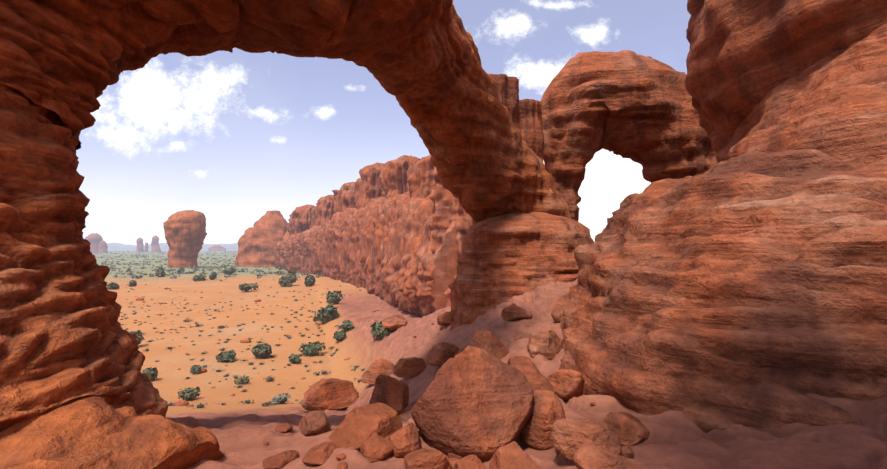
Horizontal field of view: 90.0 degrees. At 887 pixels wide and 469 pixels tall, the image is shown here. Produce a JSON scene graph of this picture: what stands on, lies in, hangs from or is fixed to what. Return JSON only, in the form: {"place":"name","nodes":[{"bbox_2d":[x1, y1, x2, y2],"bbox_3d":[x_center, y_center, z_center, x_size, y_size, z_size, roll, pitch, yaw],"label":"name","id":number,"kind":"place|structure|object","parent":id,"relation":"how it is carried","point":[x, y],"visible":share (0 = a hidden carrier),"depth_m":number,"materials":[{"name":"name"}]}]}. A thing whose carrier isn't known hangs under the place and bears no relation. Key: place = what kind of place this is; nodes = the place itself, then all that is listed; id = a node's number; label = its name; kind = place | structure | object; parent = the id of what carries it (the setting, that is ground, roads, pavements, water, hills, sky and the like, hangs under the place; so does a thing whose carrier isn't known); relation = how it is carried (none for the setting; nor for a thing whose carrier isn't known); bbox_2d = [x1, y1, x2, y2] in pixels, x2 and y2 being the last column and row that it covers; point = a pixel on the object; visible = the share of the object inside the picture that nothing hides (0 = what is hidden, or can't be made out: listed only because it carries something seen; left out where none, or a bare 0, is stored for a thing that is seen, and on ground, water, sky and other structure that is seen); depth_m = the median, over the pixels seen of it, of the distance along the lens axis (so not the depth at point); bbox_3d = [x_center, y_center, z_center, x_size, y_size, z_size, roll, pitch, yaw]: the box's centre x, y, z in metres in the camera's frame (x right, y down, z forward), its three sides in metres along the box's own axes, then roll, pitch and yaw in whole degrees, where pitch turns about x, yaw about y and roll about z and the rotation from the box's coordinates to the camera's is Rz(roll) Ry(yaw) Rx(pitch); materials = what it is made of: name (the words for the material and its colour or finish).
{"place":"outdoors","nodes":[
{"label":"outdoors","id":0,"kind":"place"},
{"bbox_2d":[76,0,690,244],"label":"sky","id":1,"kind":"structure","parent":0,"point":[234,138],"materials":[{"name":"blue"}]},
{"bbox_2d":[92,249,886,468],"bbox_3d":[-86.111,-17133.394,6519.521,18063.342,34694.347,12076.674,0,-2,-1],"label":"ground","id":2,"kind":"structure","parent":0,"point":[241,432],"depth_m":39.01,"materials":[{"name":"orange sand"}]},
{"bbox_2d":[85,233,102,252],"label":"butte","id":3,"kind":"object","parent":2,"relation":"on","point":[94,239],"depth_m":1466.24,"materials":[{"name":"brown stone"}]},
{"bbox_2d":[98,240,107,252],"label":"butte","id":4,"kind":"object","parent":2,"relation":"on","point":[102,246],"depth_m":1475.34,"materials":[{"name":"stone"}]},
{"bbox_2d":[136,237,144,251],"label":"spire","id":5,"kind":"structure","parent":2,"relation":"on","point":[140,244],"depth_m":1773.90,"materials":[{"name":"brown stone"}]},
{"bbox_2d":[151,235,161,251],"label":"spire","id":6,"kind":"structure","parent":2,"relation":"on","point":[155,244],"depth_m":1773.91,"materials":[{"name":"brown stone"}]},
{"bbox_2d":[0,0,352,468],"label":"arch","id":7,"kind":"structure","parent":2,"relation":"on","point":[78,390],"depth_m":9.08,"materials":[{"name":"brown stone"}]},
{"bbox_2d":[163,210,206,267],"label":"tower","id":8,"kind":"structure","parent":2,"relation":"on","point":[185,233],"depth_m":347.73,"materials":[{"name":"brown stone"}]},
{"bbox_2d":[208,245,225,250],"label":"mesa","id":9,"kind":"structure","parent":2,"relation":"on","point":[216,248],"depth_m":2459.55,"materials":[{"name":"stone"}]},
{"bbox_2d":[95,251,365,408],"bbox_3d":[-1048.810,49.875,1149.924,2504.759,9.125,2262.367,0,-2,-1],"label":"desert shrubs","id":10,"kind":"object","parent":2,"relation":"on","point":[168,270],"visible":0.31,"depth_m":225.88,"materials":[{"name":"green plant"}]},
{"bbox_2d":[234,254,238,266],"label":"lump","id":11,"kind":"object","parent":2,"relation":"on","point":[236,264],"visible":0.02,"depth_m":385.93,"materials":[{"name":"brown stone"}]},
{"bbox_2d":[107,270,379,407],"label":"grass tufts","id":12,"kind":"object","parent":2,"relation":"on","point":[284,400],"visible":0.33,"depth_m":62.78,"materials":[{"name":"plant"}]},
{"bbox_2d":[98,251,391,403],"bbox_3d":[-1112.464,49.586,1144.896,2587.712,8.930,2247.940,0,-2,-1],"label":"juniper shrubs","id":13,"kind":"object","parent":2,"relation":"on","point":[327,313],"visible":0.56,"depth_m":70.41,"materials":[{"name":"green plant"}]},
{"bbox_2d":[238,227,253,266],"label":"lump","id":14,"kind":"object","parent":2,"relation":"on","point":[245,243],"visible":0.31,"depth_m":381.87,"materials":[{"name":"brown stone"}]},
{"bbox_2d":[245,247,264,266],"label":"lump","id":15,"kind":"object","parent":2,"relation":"on","point":[253,259],"visible":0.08,"depth_m":377.37,"materials":[{"name":"brown stone"}]},
{"bbox_2d":[251,210,287,266],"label":"lump","id":16,"kind":"object","parent":2,"relation":"on","point":[269,230],"visible":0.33,"depth_m":378.59,"materials":[{"name":"brown stone"}]},
{"bbox_2d":[262,450,298,468],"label":"boulder","id":17,"kind":"object","parent":2,"relation":"on","point":[281,459],"visible":0.9,"depth_m":7.56,"materials":[{"name":"brown stone"}]},
{"bbox_2d":[120,293,443,406],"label":"small stones","id":18,"kind":"object","parent":2,"relation":"on","point":[184,402],"visible":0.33,"depth_m":61.55,"materials":[{"name":"brown stone"}]},
{"bbox_2d":[282,230,288,239],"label":"lump","id":19,"kind":"object","parent":2,"relation":"on","point":[286,234],"depth_m":384.40,"materials":[{"name":"brown stone"}]},
{"bbox_2d":[287,204,315,234],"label":"rock formation","id":20,"kind":"object","parent":2,"relation":"on","point":[300,222],"visible":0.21,"depth_m":319.13,"materials":[{"name":"brown stone"}]},
{"bbox_2d":[310,208,316,227],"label":"rock formation","id":21,"kind":"object","parent":2,"relation":"on","point":[313,220],"visible":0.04,"depth_m":300.12,"materials":[{"name":"brown stone"}]},
{"bbox_2d":[299,410,330,435],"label":"boulder","id":22,"kind":"object","parent":2,"relation":"on","point":[314,422],"visible":1,"depth_m":9.20,"materials":[{"name":"brown stone"}]},
{"bbox_2d":[302,441,335,464],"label":"boulder","id":23,"kind":"object","parent":2,"relation":"on","point":[319,454],"visible":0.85,"depth_m":7.42,"materials":[{"name":"brown stone"}]},
{"bbox_2d":[315,195,333,225],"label":"rock formation","id":24,"kind":"object","parent":2,"relation":"on","point":[324,212],"visible":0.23,"depth_m":275.36,"materials":[{"name":"brown stone"}]},
{"bbox_2d":[301,378,359,410],"bbox_3d":[-8.823,11.796,33.555,3.541,2.046,3.964,-2,-2,42],"label":"boulder","id":25,"kind":"object","parent":2,"relation":"on","point":[328,394],"visible":0.96,"depth_m":32.58,"materials":[{"name":"brown stone"}]},
{"bbox_2d":[332,190,339,200],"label":"rock formation","id":26,"kind":"object","parent":2,"relation":"on","point":[335,192],"visible":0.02,"depth_m":250.76,"materials":[{"name":"brown stone"}]},
{"bbox_2d":[333,182,356,213],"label":"rock formation","id":27,"kind":"object","parent":2,"relation":"on","point":[345,197],"visible":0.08,"depth_m":222.97,"materials":[{"name":"brown stone"}]},
{"bbox_2d":[107,241,594,248],"bbox_3d":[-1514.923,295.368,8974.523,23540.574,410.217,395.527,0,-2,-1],"label":"mesa","id":28,"kind":"structure","parent":2,"relation":"on","point":[113,245],"depth_m":8808.53,"materials":[{"name":"stone"}]},
{"bbox_2d":[354,178,361,206],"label":"rock formation","id":29,"kind":"object","parent":2,"relation":"on","point":[358,182],"visible":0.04,"depth_m":202.45,"materials":[{"name":"brown stone"}]},
{"bbox_2d":[329,403,402,450],"bbox_3d":[-1.553,3.666,8.576,1.154,0.527,1.489,-1,-2,26],"label":"boulder","id":30,"kind":"object","parent":2,"relation":"on","point":[356,428],"visible":0.88,"depth_m":8.33,"materials":[{"name":"brown stone"}]},
{"bbox_2d":[273,191,467,317],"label":"ridge wall","id":31,"kind":"structure","parent":2,"relation":"on","point":[380,247],"depth_m":114.00,"materials":[{"name":"brown stone"}]},
{"bbox_2d":[356,162,385,209],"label":"rock formation","id":32,"kind":"object","parent":2,"relation":"on","point":[370,188],"visible":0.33,"depth_m":174.98,"materials":[{"name":"brown stone"}]},
{"bbox_2d":[360,432,392,462],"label":"boulder","id":33,"kind":"object","parent":2,"relation":"on","point":[375,447],"visible":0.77,"depth_m":7.59,"materials":[{"name":"brown stone"}]},
{"bbox_2d":[361,358,394,384],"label":"boulder","id":34,"kind":"object","parent":2,"relation":"on","point":[375,369],"visible":0.69,"depth_m":35.21,"materials":[{"name":"brown stone"}]},
{"bbox_2d":[379,167,385,196],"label":"rock formation","id":35,"kind":"object","parent":2,"relation":"on","point":[381,176],"depth_m":155.16,"materials":[{"name":"brown stone"}]},
{"bbox_2d":[369,374,408,414],"bbox_3d":[-2.256,6.367,17.934,1.621,1.641,2.214,0,-2,-1],"label":"boulder","id":36,"kind":"object","parent":2,"relation":"on","point":[391,392],"visible":0.71,"depth_m":17.44,"materials":[{"name":"brown stone"}]},
{"bbox_2d":[382,315,406,329],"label":"boulder","id":37,"kind":"object","parent":2,"relation":"on","point":[394,322],"visible":0.81,"depth_m":55.52,"materials":[{"name":"brown stone"}]},
{"bbox_2d":[382,155,420,198],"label":"rock formation","id":38,"kind":"object","parent":2,"relation":"on","point":[396,177],"visible":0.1,"depth_m":132.77,"materials":[{"name":"brown stone"}]},
{"bbox_2d":[387,423,421,457],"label":"boulder","id":39,"kind":"object","parent":2,"relation":"on","point":[404,440],"visible":0.83,"depth_m":7.71,"materials":[{"name":"brown stone"}]},
{"bbox_2d":[392,357,426,378],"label":"boulder","id":40,"kind":"object","parent":2,"relation":"on","point":[411,367],"visible":0.9,"depth_m":26.17,"materials":[{"name":"brown stone"}]},
{"bbox_2d":[407,155,441,201],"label":"rock formation","id":41,"kind":"object","parent":2,"relation":"on","point":[423,180],"visible":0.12,"depth_m":93.92,"materials":[{"name":"brown stone"}]},
{"bbox_2d":[404,448,452,468],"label":"boulder","id":42,"kind":"object","parent":2,"relation":"on","point":[423,458],"visible":1,"depth_m":6.54,"materials":[{"name":"brown stone"}]},
{"bbox_2d":[424,342,458,365],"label":"boulder","id":43,"kind":"object","parent":2,"relation":"on","point":[440,354],"visible":0.81,"depth_m":23.37,"materials":[{"name":"brown stone"}]},
{"bbox_2d":[437,312,453,325],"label":"boulder","id":44,"kind":"object","parent":2,"relation":"on","point":[445,319],"visible":0.65,"depth_m":39.60,"materials":[{"name":"brown stone"}]},
{"bbox_2d":[262,336,633,468],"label":"stones","id":45,"kind":"object","parent":2,"relation":"on","point":[626,452],"visible":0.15,"depth_m":7.65,"materials":[{"name":"brown stone"}]},
{"bbox_2d":[428,185,471,312],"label":"rock outcrop","id":46,"kind":"object","parent":2,"relation":"on","point":[447,209],"visible":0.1,"depth_m":66.36,"materials":[{"name":"brown stone"}]},
{"bbox_2d":[454,454,484,468],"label":"boulder","id":47,"kind":"object","parent":2,"relation":"on","point":[471,461],"visible":0.98,"depth_m":6.70,"materials":[{"name":"brown stone"}]},
{"bbox_2d":[411,345,533,460],"bbox_3d":[0.595,3.115,8.647,2.222,1.753,2.146,-1,-2,18],"label":"boulder","id":48,"kind":"object","parent":2,"relation":"on","point":[478,402],"visible":1,"depth_m":8.10,"materials":[{"name":"brown stone"}]},
{"bbox_2d":[469,329,508,359],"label":"boulder","id":49,"kind":"object","parent":2,"relation":"on","point":[488,341],"visible":0.67,"depth_m":18.32,"materials":[{"name":"brown stone"}]},
{"bbox_2d":[490,441,541,468],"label":"boulder","id":50,"kind":"object","parent":2,"relation":"on","point":[513,455],"visible":1,"depth_m":6.54,"materials":[{"name":"brown stone"}]},
{"bbox_2d":[501,303,532,320],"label":"boulder","id":51,"kind":"object","parent":2,"relation":"on","point":[513,312],"visible":0.92,"depth_m":23.91,"materials":[{"name":"brown stone"}]},
{"bbox_2d":[448,212,593,330],"bbox_3d":[6.745,7.253,38.684,13.490,18.658,15.558,0,-2,-1],"label":"pedestal","id":52,"kind":"object","parent":2,"relation":"on","point":[503,258],"visible":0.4,"depth_m":35.20,"materials":[{"name":"brown stone"}]},
{"bbox_2d":[276,0,570,223],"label":"arch","id":53,"kind":"structure","parent":52,"relation":"on","point":[420,60],"depth_m":29.93,"materials":[{"name":"brown stone"}]},
{"bbox_2d":[471,74,521,224],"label":"pillar","id":54,"kind":"structure","parent":52,"relation":"on","point":[508,90],"depth_m":44.54,"materials":[{"name":"brown stone"}]},
{"bbox_2d":[518,99,543,160],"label":"pillar","id":55,"kind":"structure","parent":2,"relation":"on","point":[530,121],"depth_m":45.42,"materials":[{"name":"brown stone"}]},
{"bbox_2d":[507,356,555,393],"bbox_3d":[2.238,3.735,11.501,1.225,1.066,1.205,0,-2,-1],"label":"boulder","id":56,"kind":"object","parent":2,"relation":"on","point":[529,370],"visible":0.27,"depth_m":11.37,"materials":[{"name":"brown stone"}]},
{"bbox_2d":[519,390,565,449],"bbox_3d":[2.036,3.597,8.931,1.175,0.997,1.160,0,-2,-1],"label":"boulder","id":57,"kind":"object","parent":2,"relation":"on","point":[548,411],"visible":0.54,"depth_m":8.50,"materials":[{"name":"brown stone"}]},
{"bbox_2d":[527,330,561,358],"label":"boulder","id":58,"kind":"object","parent":2,"relation":"on","point":[546,344],"visible":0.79,"depth_m":16.94,"materials":[{"name":"brown stone"}]},
{"bbox_2d":[551,290,569,322],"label":"boulder","id":59,"kind":"object","parent":2,"relation":"on","point":[561,304],"visible":0.42,"depth_m":22.39,"materials":[{"name":"brown stone"}]},
{"bbox_2d":[547,369,584,399],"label":"boulder","id":60,"kind":"object","parent":2,"relation":"on","point":[567,384],"visible":0.79,"depth_m":11.41,"materials":[{"name":"brown stone"}]},
{"bbox_2d":[550,419,620,460],"bbox_3d":[2.174,3.159,6.842,1.036,0.520,0.578,-1,-2,29],"label":"boulder","id":61,"kind":"object","parent":2,"relation":"on","point":[569,438],"visible":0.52,"depth_m":6.72,"materials":[{"name":"brown stone"}]},
{"bbox_2d":[573,442,638,468],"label":"boulder","id":62,"kind":"object","parent":2,"relation":"on","point":[588,455],"visible":1,"depth_m":6.07,"materials":[{"name":"brown stone"}]},
{"bbox_2d":[604,412,649,445],"bbox_3d":[3.088,3.225,7.453,0.622,0.452,0.648,2,-3,-44],"label":"boulder","id":63,"kind":"object","parent":2,"relation":"on","point":[631,429],"visible":0.79,"depth_m":7.28,"materials":[{"name":"brown stone"}]},
{"bbox_2d":[559,0,886,432],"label":"wall","id":64,"kind":"structure","parent":2,"relation":"on","point":[743,281],"depth_m":11.37,"materials":[{"name":"brown stone"}]},
{"bbox_2d":[540,50,716,220],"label":"rock arch","id":65,"kind":"structure","parent":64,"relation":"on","point":[638,108],"depth_m":46.56,"materials":[{"name":"brown stone"}]}
]}

